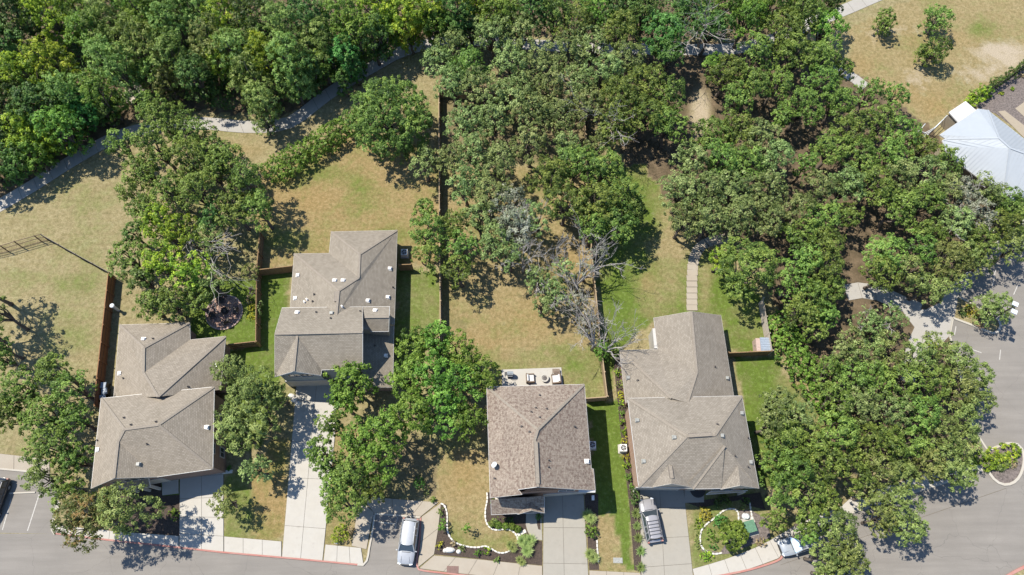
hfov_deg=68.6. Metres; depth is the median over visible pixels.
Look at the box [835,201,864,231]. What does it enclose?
oak tree
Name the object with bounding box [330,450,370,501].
oak tree
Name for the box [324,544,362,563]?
sidewalk
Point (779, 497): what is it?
oak tree
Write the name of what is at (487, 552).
shrub
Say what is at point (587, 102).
oak tree
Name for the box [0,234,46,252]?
iron fence
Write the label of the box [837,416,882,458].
oak tree
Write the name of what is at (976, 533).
road
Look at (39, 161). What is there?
broadleaf tree
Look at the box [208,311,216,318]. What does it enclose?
garden chair
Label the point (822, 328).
oak tree
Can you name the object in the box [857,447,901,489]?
oak tree
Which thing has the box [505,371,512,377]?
barbecue
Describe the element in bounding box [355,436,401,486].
broadleaf tree
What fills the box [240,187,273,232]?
oak tree
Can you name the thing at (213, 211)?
broadleaf tree
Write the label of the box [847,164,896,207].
oak tree
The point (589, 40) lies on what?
oak tree
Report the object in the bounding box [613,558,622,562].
meter cover
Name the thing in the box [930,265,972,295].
oak tree
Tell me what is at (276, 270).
wooden fence
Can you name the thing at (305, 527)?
driveway
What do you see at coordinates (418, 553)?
kerb
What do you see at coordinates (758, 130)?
oak tree
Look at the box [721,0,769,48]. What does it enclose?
broadleaf tree
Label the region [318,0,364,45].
broadleaf tree
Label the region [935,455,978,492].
oak tree
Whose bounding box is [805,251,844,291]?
oak tree
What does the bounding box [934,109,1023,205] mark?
pavilion
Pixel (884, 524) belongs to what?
oak tree
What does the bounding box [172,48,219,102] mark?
broadleaf tree
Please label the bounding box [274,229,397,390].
house
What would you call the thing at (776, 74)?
oak tree
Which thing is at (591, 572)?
sidewalk
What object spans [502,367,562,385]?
patio
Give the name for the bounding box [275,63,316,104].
broadleaf tree
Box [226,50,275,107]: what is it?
broadleaf tree
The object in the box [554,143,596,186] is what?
broadleaf tree
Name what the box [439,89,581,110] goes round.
wooden fence
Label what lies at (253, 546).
sidewalk
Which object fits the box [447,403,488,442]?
broadleaf tree
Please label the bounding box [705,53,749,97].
broadleaf tree
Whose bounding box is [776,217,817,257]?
oak tree
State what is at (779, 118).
oak tree
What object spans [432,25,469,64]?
oak tree
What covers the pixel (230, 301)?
round patio
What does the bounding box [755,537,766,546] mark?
shrub
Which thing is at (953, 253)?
oak tree
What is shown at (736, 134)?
oak tree
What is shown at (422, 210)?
oak tree
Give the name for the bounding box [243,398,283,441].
oak tree
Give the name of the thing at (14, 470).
kerb
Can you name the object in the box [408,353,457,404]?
broadleaf tree
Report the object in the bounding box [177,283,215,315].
oak tree
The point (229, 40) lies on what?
broadleaf tree
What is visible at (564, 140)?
oak tree
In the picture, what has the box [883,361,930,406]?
oak tree
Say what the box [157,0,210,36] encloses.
broadleaf tree
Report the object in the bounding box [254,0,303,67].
broadleaf tree
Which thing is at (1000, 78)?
hedge
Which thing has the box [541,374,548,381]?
fire bowl
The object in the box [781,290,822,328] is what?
oak tree
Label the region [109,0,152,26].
broadleaf tree
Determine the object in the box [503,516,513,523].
shrub
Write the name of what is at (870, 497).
oak tree
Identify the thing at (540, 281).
oak tree
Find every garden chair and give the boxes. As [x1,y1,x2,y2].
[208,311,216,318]
[216,297,224,304]
[222,317,230,324]
[232,306,238,313]
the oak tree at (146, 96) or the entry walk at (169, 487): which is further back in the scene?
the oak tree at (146, 96)
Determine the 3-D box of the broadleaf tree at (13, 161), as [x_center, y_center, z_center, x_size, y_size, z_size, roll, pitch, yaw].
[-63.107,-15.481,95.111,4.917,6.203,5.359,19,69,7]
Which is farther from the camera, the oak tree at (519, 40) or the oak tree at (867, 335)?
the oak tree at (519, 40)
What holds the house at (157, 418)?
on the ground
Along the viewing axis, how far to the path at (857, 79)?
103.81 m
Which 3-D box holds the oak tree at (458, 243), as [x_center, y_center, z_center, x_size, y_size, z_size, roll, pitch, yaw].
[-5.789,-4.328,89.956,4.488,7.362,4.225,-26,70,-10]
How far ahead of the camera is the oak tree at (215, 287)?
87.00 m
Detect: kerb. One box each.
[0,468,48,473]
[56,533,356,564]
[357,515,375,565]
[374,513,420,517]
[416,517,464,574]
[721,555,782,574]
[810,468,985,529]
[949,335,987,449]
[953,295,1001,333]
[959,220,1023,295]
[988,442,1023,485]
[1006,565,1023,574]
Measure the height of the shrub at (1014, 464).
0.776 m
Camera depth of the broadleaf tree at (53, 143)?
94.45 m
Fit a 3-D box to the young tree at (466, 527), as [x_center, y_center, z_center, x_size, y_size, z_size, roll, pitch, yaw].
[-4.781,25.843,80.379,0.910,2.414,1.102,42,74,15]
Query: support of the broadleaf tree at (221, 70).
on the ground
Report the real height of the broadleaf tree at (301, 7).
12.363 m
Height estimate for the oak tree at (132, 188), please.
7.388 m
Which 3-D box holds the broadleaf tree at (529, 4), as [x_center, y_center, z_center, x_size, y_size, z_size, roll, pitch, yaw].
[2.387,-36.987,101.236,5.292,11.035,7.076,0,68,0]
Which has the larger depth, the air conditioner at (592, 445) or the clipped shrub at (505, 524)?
the air conditioner at (592, 445)
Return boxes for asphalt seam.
[923,488,1005,516]
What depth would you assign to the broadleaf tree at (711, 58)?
99.02 m
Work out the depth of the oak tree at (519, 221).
88.52 m
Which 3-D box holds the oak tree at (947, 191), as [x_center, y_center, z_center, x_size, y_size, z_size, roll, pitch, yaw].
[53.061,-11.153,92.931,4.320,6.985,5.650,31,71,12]
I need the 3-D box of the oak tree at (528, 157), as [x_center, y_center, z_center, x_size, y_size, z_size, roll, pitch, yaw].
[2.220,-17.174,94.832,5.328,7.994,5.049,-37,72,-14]
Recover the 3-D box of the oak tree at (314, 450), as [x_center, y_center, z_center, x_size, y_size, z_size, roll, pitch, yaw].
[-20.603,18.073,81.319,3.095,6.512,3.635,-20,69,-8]
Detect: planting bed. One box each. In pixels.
[115,483,179,535]
[435,492,541,564]
[584,494,598,569]
[614,354,640,571]
[689,492,764,509]
[701,510,769,554]
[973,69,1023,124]
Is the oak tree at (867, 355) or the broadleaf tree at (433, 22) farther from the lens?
the broadleaf tree at (433, 22)
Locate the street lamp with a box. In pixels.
[983,301,1018,325]
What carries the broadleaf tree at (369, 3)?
on the ground
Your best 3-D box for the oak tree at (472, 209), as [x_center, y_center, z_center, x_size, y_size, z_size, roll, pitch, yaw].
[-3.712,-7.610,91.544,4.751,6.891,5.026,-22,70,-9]
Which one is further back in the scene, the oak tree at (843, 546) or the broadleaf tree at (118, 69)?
the broadleaf tree at (118, 69)
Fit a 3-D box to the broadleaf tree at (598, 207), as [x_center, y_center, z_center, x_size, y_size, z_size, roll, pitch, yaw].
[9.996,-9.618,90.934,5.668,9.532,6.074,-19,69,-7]
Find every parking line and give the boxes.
[2,500,10,529]
[27,494,39,530]
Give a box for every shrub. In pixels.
[167,508,179,521]
[197,316,206,323]
[247,304,255,311]
[249,286,255,295]
[255,300,263,317]
[330,523,350,543]
[346,526,355,536]
[413,475,425,489]
[438,518,445,531]
[482,546,490,554]
[488,520,494,526]
[494,521,501,528]
[501,522,508,530]
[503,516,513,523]
[509,523,515,530]
[514,525,521,532]
[584,523,598,538]
[593,339,610,362]
[608,340,620,359]
[622,460,631,468]
[624,472,631,481]
[629,487,640,505]
[694,528,701,548]
[695,518,703,528]
[699,506,712,520]
[699,550,714,561]
[705,527,717,542]
[709,543,718,549]
[713,514,727,528]
[714,494,732,509]
[740,497,749,503]
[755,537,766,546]
[958,307,967,317]
[965,304,978,317]
[991,453,1011,472]
[1005,456,1017,468]
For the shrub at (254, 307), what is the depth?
90.53 m
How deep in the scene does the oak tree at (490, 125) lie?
94.33 m
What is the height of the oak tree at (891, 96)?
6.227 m
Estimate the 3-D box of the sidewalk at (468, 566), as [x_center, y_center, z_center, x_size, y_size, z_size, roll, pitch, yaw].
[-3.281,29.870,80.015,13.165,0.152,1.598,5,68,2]
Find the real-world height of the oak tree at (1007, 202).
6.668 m
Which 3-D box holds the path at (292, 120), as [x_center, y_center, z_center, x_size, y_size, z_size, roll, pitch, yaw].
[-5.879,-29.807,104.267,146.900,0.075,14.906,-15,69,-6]
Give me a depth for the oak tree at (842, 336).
86.04 m
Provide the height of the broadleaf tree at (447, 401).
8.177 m
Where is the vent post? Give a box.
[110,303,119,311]
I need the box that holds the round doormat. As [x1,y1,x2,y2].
[690,490,704,497]
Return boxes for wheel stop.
[9,491,34,493]
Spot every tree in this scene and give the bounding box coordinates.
[0,0,51,45]
[0,17,19,50]
[0,22,42,79]
[0,48,59,109]
[0,73,40,126]
[0,108,29,152]
[0,108,60,161]
[0,140,34,185]
[0,146,6,180]
[0,296,29,330]
[0,297,13,306]
[0,326,24,359]
[0,344,29,370]
[0,363,46,414]
[0,395,33,433]
[4,81,70,137]
[6,133,59,177]
[16,394,68,441]
[17,29,85,91]
[17,417,81,475]
[18,0,79,47]
[18,456,65,497]
[29,103,95,156]
[32,351,78,390]
[36,114,78,155]
[41,70,94,113]
[45,469,96,512]
[48,369,97,414]
[49,486,122,554]
[51,0,114,38]
[54,87,105,133]
[55,404,96,438]
[55,440,95,480]
[63,6,113,62]
[78,0,147,56]
[78,65,131,121]
[81,33,152,103]
[90,98,121,127]
[93,481,166,540]
[102,128,140,160]
[105,238,145,280]
[106,11,170,77]
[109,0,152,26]
[113,177,154,216]
[115,0,186,52]
[120,151,162,193]
[120,221,148,247]
[123,262,161,296]
[126,53,169,97]
[129,193,163,233]
[130,122,183,172]
[131,289,170,321]
[132,90,167,124]
[138,239,183,285]
[139,201,182,247]
[143,95,188,138]
[145,0,207,60]
[147,26,202,88]
[147,169,190,212]
[147,285,190,321]
[149,65,184,102]
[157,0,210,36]
[160,213,205,256]
[161,137,210,178]
[168,108,218,153]
[168,250,212,291]
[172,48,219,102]
[175,169,224,215]
[177,0,235,45]
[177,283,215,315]
[183,229,257,311]
[185,11,242,79]
[191,222,234,256]
[193,131,230,159]
[193,263,232,298]
[195,151,230,193]
[195,201,231,236]
[199,0,254,51]
[201,34,239,83]
[205,484,247,519]
[207,140,244,183]
[209,354,252,390]
[211,26,266,86]
[212,400,256,449]
[214,183,253,230]
[219,421,267,456]
[224,365,282,419]
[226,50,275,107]
[227,0,284,54]
[227,158,267,205]
[238,454,274,483]
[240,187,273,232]
[241,28,292,86]
[241,263,259,281]
[242,78,285,126]
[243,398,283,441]
[248,104,279,136]
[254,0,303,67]
[261,380,289,408]
[264,30,315,97]
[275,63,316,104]
[282,0,334,57]
[291,14,342,76]
[297,54,327,96]
[303,436,332,471]
[304,43,340,84]
[312,445,343,479]
[313,410,345,444]
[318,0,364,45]
[319,466,351,505]
[320,480,368,526]
[323,360,379,410]
[327,30,364,81]
[329,388,357,418]
[330,68,352,97]
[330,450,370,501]
[332,5,378,68]
[336,414,375,457]
[338,49,367,85]
[340,75,432,164]
[352,0,399,39]
[352,474,389,504]
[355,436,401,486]
[356,13,389,65]
[360,404,408,454]
[367,9,400,58]
[377,0,426,51]
[384,355,431,407]
[389,385,440,434]
[393,14,425,55]
[394,325,437,367]
[403,0,447,41]
[407,212,447,253]
[408,143,443,181]
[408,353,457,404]
[410,239,446,276]
[411,197,437,225]
[416,319,455,368]
[419,8,451,47]
[419,46,455,84]
[419,387,466,440]
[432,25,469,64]
[433,63,469,107]
[433,140,471,178]
[434,0,477,46]
[434,207,468,242]
[438,328,478,374]
[440,357,483,403]
[442,100,489,144]
[442,254,475,289]
[444,229,482,266]
[445,164,481,206]
[446,45,491,90]
[447,8,476,48]
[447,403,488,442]
[451,130,501,174]
[455,64,501,115]
[456,0,501,30]
[459,352,500,394]
[460,198,499,238]
[461,523,470,532]
[462,14,485,49]
[470,175,512,217]
[472,14,513,62]
[472,100,513,144]
[474,223,513,261]
[477,0,520,45]
[477,138,519,185]
[484,77,526,123]
[486,183,529,228]
[489,40,532,82]
[492,201,532,244]
[493,236,527,273]
[501,10,540,57]
[506,87,554,137]
[506,201,560,273]
[507,70,538,107]
[508,124,550,167]
[510,0,547,42]
[518,198,552,237]
[519,42,563,93]
[524,264,552,295]
[525,68,563,111]
[525,154,571,202]
[529,0,577,46]
[531,291,555,318]
[538,97,584,137]
[539,276,571,307]
[542,178,590,226]
[543,28,585,81]
[545,206,643,293]
[547,258,616,350]
[550,61,599,101]
[550,257,577,283]
[552,130,580,162]
[553,0,601,59]
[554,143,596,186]
[562,75,639,147]
[570,289,593,315]
[572,23,615,73]
[572,83,609,128]
[573,180,623,224]
[574,211,609,247]
[575,259,594,281]
[577,311,598,337]
[580,146,626,187]
[581,0,619,43]
[583,52,627,100]
[583,129,613,156]
[585,233,608,263]
[590,302,646,369]
[594,107,637,149]
[595,74,648,124]
[600,7,641,60]
[601,200,639,244]
[603,0,646,38]
[603,171,645,218]
[609,39,647,75]
[620,0,664,43]
[620,92,669,139]
[620,199,647,227]
[621,61,670,102]
[638,9,688,67]
[645,73,686,111]
[646,104,689,148]
[648,30,685,79]
[656,169,705,214]
[662,199,700,239]
[664,0,709,36]
[667,0,730,54]
[668,138,711,184]
[682,170,730,213]
[687,198,730,241]
[689,115,733,156]
[690,2,734,56]
[696,137,742,183]
[699,0,743,37]
[701,51,725,85]
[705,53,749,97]
[708,245,732,274]
[709,167,754,210]
[714,109,761,149]
[715,236,780,299]
[717,194,759,238]
[718,519,749,552]
[720,79,753,117]
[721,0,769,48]
[725,145,767,187]
[727,63,774,111]
[736,32,779,73]
[737,117,785,160]
[743,195,786,239]
[745,167,790,211]
[752,0,793,38]
[752,138,795,181]
[753,438,790,479]
[754,404,787,438]
[758,64,793,107]
[758,385,794,419]
[758,469,804,515]
[759,6,807,63]
[759,508,787,531]
[763,415,809,459]
[770,104,793,134]
[770,263,812,303]
[771,189,816,231]
[773,32,820,82]
[775,392,816,430]
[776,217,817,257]
[777,85,824,131]
[777,447,818,488]
[778,244,823,282]
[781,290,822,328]
[784,0,820,33]
[787,0,828,49]
[788,475,831,515]
[790,274,834,313]
[791,150,819,184]
[791,422,834,460]
[792,528,818,546]
[794,504,829,538]
[799,33,842,81]
[799,62,840,107]
[800,169,844,209]
[800,198,845,238]
[802,314,828,342]
[803,538,842,574]
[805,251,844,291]
[805,445,846,487]
[807,7,850,49]
[807,226,847,263]
[808,127,854,169]
[808,481,842,516]
[810,298,840,329]
[810,501,859,546]
[810,552,848,574]
[811,275,846,305]
[812,0,845,31]
[813,354,848,389]
[815,85,856,124]
[817,379,855,423]
[817,409,859,459]
[822,530,865,567]
[826,163,870,206]
[827,338,861,374]
[828,55,854,91]
[828,108,875,153]
[830,446,876,495]
[832,357,876,401]
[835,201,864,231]
[836,136,885,178]
[837,325,866,350]
[837,385,884,433]
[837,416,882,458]
[837,544,870,574]
[846,338,887,373]
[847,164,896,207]
[848,304,883,342]
[852,477,890,514]
[853,77,887,115]
[855,358,897,403]
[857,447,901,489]
[858,252,902,292]
[860,502,898,538]
[861,232,908,276]
[862,104,902,142]
[862,318,887,339]
[863,422,909,463]
[867,390,913,433]
[870,6,897,36]
[871,138,914,177]
[871,300,909,336]
[871,329,913,371]
[872,185,919,228]
[873,482,926,523]
[880,456,921,495]
[881,81,910,112]
[881,157,920,198]
[883,115,922,156]
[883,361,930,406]
[884,507,930,546]
[886,253,925,295]
[886,427,934,462]
[892,391,942,433]
[896,228,939,269]
[898,338,936,377]
[901,181,947,221]
[903,131,944,161]
[903,271,949,304]
[904,216,951,250]
[907,362,956,405]
[909,154,947,191]
[910,447,947,487]
[912,410,960,449]
[913,35,953,66]
[916,3,955,35]
[916,330,960,377]
[919,435,968,478]
[923,170,964,212]
[926,237,975,281]
[927,143,966,181]
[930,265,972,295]
[931,204,975,241]
[931,396,983,439]
[935,365,982,414]
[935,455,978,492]
[939,340,979,372]
[940,423,986,465]
[942,173,987,216]
[950,238,985,268]
[952,360,995,394]
[954,380,998,419]
[955,197,997,236]
[959,250,992,278]
[961,222,1005,264]
[965,290,1015,327]
[968,170,1008,206]
[979,208,1022,243]
[985,186,1023,217]
[991,232,1023,266]
[1001,202,1023,236]
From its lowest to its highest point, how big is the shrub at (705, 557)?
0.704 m
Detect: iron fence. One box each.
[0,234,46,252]
[41,234,116,277]
[917,115,947,138]
[992,66,1023,90]
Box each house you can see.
[91,322,230,492]
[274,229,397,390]
[487,383,595,514]
[619,311,758,494]
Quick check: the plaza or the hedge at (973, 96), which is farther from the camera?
the hedge at (973, 96)
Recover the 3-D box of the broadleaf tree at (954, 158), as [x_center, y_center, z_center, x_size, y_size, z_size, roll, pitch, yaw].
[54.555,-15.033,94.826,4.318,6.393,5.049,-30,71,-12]
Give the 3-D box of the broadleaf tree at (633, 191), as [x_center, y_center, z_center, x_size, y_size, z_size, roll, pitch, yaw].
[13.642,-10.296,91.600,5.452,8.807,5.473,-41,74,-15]
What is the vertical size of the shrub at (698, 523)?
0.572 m
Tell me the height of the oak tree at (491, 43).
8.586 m
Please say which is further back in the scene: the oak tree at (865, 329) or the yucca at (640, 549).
the oak tree at (865, 329)
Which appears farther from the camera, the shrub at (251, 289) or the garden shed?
the shrub at (251, 289)
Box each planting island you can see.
[955,297,998,331]
[973,445,1022,482]
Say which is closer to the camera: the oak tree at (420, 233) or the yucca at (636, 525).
the yucca at (636, 525)
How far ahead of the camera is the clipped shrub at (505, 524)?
81.09 m
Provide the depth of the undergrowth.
103.80 m
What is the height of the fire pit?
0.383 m
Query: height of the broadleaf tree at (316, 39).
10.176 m
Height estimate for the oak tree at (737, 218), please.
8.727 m
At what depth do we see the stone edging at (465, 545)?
80.77 m
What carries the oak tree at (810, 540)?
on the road
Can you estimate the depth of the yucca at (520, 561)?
79.88 m
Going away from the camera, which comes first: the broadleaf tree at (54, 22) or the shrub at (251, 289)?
the shrub at (251, 289)
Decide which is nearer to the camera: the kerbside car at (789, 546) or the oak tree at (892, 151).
the kerbside car at (789, 546)
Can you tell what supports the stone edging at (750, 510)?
on the planting bed at (764, 531)
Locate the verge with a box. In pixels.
[1013,569,1023,574]
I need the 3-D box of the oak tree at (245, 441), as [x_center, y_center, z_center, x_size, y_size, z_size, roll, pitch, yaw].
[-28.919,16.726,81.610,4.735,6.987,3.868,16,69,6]
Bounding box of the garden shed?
[752,337,770,350]
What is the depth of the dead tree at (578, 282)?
87.98 m
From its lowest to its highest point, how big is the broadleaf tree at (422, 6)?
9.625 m
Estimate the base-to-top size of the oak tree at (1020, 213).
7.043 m
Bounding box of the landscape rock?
[288,393,294,398]
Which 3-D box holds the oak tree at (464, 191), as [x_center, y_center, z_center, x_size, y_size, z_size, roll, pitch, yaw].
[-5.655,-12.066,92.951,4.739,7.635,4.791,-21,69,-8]
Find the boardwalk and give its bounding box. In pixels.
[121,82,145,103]
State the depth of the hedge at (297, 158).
97.31 m
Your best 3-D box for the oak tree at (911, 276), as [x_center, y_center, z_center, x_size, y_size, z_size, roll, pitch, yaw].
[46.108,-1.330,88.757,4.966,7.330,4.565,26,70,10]
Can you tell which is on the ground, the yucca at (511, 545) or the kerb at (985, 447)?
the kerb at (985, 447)
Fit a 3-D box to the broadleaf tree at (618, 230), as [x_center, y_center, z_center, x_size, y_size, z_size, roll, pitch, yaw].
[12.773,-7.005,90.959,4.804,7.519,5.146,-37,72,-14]
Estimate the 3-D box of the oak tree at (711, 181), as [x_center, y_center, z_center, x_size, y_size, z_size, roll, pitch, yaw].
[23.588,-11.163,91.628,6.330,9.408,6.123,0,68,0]
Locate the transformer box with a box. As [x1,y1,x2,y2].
[740,516,758,538]
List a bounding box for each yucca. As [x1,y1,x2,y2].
[505,540,518,552]
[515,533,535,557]
[515,555,525,565]
[581,507,597,525]
[584,547,598,563]
[631,507,639,518]
[632,520,640,530]
[633,533,642,542]
[635,544,645,556]
[636,561,645,572]
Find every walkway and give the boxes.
[998,110,1023,137]
[1015,102,1023,115]
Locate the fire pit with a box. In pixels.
[221,307,228,313]
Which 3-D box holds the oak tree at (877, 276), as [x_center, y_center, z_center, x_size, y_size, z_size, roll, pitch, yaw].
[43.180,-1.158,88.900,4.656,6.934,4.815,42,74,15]
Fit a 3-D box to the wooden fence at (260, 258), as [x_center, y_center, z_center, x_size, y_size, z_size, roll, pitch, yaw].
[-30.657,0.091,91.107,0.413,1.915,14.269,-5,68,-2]
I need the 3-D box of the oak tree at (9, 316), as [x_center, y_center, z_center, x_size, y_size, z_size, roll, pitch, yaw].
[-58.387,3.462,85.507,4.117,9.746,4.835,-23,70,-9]
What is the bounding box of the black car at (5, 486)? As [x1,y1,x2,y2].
[0,477,11,516]
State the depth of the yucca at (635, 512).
81.70 m
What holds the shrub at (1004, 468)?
on the planting island at (1009, 475)
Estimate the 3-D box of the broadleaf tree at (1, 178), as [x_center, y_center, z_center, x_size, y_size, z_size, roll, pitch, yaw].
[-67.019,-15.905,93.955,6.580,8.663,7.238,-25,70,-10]
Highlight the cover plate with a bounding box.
[447,566,458,572]
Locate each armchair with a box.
[526,373,534,382]
[551,373,560,384]
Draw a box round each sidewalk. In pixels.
[0,454,49,472]
[55,525,178,546]
[224,536,281,556]
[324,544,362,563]
[352,505,373,548]
[366,497,438,515]
[418,503,440,566]
[420,555,541,574]
[589,570,640,574]
[692,463,983,574]
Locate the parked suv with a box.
[638,498,663,543]
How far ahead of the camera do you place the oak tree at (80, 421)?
80.77 m
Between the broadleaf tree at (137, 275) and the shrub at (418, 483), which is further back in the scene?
the broadleaf tree at (137, 275)
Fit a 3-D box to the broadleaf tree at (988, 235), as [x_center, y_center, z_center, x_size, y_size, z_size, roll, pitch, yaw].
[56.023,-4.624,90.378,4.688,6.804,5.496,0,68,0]
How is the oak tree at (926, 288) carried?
on the path at (854, 291)
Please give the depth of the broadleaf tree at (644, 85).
95.01 m
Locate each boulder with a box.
[444,547,454,552]
[742,513,749,519]
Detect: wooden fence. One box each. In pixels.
[94,273,116,408]
[227,341,260,349]
[255,232,264,345]
[257,264,292,275]
[398,263,413,270]
[437,89,442,398]
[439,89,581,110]
[583,110,608,400]
[586,395,606,401]
[727,349,772,356]
[759,297,773,354]
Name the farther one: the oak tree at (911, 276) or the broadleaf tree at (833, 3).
the broadleaf tree at (833, 3)
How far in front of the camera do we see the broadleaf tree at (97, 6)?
96.85 m
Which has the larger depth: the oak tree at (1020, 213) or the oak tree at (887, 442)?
the oak tree at (1020, 213)
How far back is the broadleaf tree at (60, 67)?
96.05 m
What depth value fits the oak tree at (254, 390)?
80.32 m
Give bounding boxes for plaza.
[900,271,972,384]
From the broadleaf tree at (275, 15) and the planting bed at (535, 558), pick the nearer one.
the planting bed at (535, 558)
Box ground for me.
[0,0,1023,574]
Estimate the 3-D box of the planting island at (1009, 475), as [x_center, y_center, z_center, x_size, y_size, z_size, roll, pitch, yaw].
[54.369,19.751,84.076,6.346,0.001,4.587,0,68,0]
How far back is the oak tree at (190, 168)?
91.25 m
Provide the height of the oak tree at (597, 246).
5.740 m
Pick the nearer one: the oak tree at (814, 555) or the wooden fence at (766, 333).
the oak tree at (814, 555)
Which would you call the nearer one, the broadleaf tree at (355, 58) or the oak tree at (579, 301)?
the oak tree at (579, 301)
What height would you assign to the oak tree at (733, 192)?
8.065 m
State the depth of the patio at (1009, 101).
102.58 m
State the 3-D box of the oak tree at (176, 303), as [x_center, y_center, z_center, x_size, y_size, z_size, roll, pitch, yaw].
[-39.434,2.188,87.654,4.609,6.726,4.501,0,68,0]
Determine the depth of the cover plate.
79.85 m
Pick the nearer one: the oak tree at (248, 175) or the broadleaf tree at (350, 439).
the broadleaf tree at (350, 439)
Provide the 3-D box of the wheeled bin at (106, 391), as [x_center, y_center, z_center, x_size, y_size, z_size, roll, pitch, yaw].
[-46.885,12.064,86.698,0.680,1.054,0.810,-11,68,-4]
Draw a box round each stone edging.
[441,503,509,553]
[484,492,517,539]
[699,508,738,554]
[749,502,752,519]
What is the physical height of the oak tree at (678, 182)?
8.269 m
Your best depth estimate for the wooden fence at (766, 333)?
89.43 m
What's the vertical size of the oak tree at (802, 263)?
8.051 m
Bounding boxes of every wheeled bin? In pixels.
[99,394,108,400]
[100,382,110,388]
[101,388,110,395]
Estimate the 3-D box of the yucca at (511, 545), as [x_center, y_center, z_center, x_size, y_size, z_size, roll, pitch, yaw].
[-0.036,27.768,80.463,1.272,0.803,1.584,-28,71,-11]
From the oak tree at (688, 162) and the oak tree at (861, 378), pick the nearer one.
the oak tree at (861, 378)
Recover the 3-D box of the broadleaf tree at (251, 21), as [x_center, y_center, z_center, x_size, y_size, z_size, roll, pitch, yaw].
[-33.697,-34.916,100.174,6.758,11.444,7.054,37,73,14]
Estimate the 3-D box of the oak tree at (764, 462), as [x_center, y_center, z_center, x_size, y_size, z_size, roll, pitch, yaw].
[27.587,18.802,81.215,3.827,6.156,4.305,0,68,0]
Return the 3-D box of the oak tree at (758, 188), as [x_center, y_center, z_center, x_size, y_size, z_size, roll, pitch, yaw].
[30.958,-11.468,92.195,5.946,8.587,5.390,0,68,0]
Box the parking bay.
[0,470,58,533]
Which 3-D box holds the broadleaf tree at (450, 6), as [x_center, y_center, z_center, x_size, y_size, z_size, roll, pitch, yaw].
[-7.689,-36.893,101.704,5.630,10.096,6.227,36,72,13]
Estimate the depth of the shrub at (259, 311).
89.72 m
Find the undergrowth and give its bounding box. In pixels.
[0,0,802,190]
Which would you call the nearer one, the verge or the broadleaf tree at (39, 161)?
the verge
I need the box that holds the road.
[0,221,1023,574]
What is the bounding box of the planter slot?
[537,513,540,529]
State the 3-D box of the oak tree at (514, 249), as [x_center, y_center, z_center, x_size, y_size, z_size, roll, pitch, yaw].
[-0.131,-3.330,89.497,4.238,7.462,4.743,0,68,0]
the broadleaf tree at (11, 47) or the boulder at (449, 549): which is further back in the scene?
the broadleaf tree at (11, 47)
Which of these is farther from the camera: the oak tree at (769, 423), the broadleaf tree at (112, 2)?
the broadleaf tree at (112, 2)
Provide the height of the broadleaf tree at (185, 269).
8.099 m
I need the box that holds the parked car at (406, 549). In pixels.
[396,517,419,565]
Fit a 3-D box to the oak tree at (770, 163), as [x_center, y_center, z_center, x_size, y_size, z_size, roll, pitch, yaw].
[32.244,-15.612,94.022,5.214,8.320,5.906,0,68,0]
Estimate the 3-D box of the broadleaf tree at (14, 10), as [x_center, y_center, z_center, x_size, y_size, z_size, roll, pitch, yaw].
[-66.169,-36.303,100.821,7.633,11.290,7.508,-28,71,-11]
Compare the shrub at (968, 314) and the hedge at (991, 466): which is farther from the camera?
the shrub at (968, 314)
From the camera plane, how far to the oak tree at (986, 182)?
91.68 m
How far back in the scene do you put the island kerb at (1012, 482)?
83.62 m
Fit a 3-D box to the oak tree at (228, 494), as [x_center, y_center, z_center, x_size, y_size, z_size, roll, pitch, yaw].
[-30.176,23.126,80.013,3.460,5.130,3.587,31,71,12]
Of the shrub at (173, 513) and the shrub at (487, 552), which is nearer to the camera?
the shrub at (487, 552)
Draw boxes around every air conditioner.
[401,249,408,258]
[589,441,595,450]
[618,444,626,453]
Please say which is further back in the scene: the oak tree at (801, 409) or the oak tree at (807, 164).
the oak tree at (807, 164)
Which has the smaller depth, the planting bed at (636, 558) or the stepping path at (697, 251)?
the planting bed at (636, 558)
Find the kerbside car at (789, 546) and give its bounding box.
[777,529,823,556]
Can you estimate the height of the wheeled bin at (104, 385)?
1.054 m
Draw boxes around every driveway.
[179,473,223,550]
[282,385,335,559]
[543,494,587,574]
[640,490,692,574]
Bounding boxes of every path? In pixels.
[0,0,881,211]
[686,234,728,310]
[833,65,867,89]
[843,282,921,317]
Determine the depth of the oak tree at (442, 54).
98.53 m
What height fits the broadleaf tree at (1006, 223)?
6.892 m
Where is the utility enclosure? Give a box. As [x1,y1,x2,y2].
[940,101,974,130]
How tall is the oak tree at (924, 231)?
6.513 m
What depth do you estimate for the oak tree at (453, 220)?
89.18 m
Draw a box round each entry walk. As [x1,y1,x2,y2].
[162,479,178,494]
[526,513,541,539]
[684,490,703,502]
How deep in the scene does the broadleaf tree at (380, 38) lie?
99.36 m
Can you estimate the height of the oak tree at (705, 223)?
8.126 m
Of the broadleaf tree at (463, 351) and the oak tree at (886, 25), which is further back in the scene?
the oak tree at (886, 25)
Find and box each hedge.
[260,114,375,183]
[766,309,851,424]
[959,442,1021,477]
[964,83,994,106]
[986,59,1023,90]
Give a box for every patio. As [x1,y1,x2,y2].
[205,295,242,329]
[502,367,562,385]
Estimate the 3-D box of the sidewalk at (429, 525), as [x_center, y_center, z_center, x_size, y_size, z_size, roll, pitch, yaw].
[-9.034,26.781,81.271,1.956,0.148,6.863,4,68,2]
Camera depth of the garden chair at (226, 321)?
89.89 m
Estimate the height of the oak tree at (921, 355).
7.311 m
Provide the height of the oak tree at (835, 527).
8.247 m

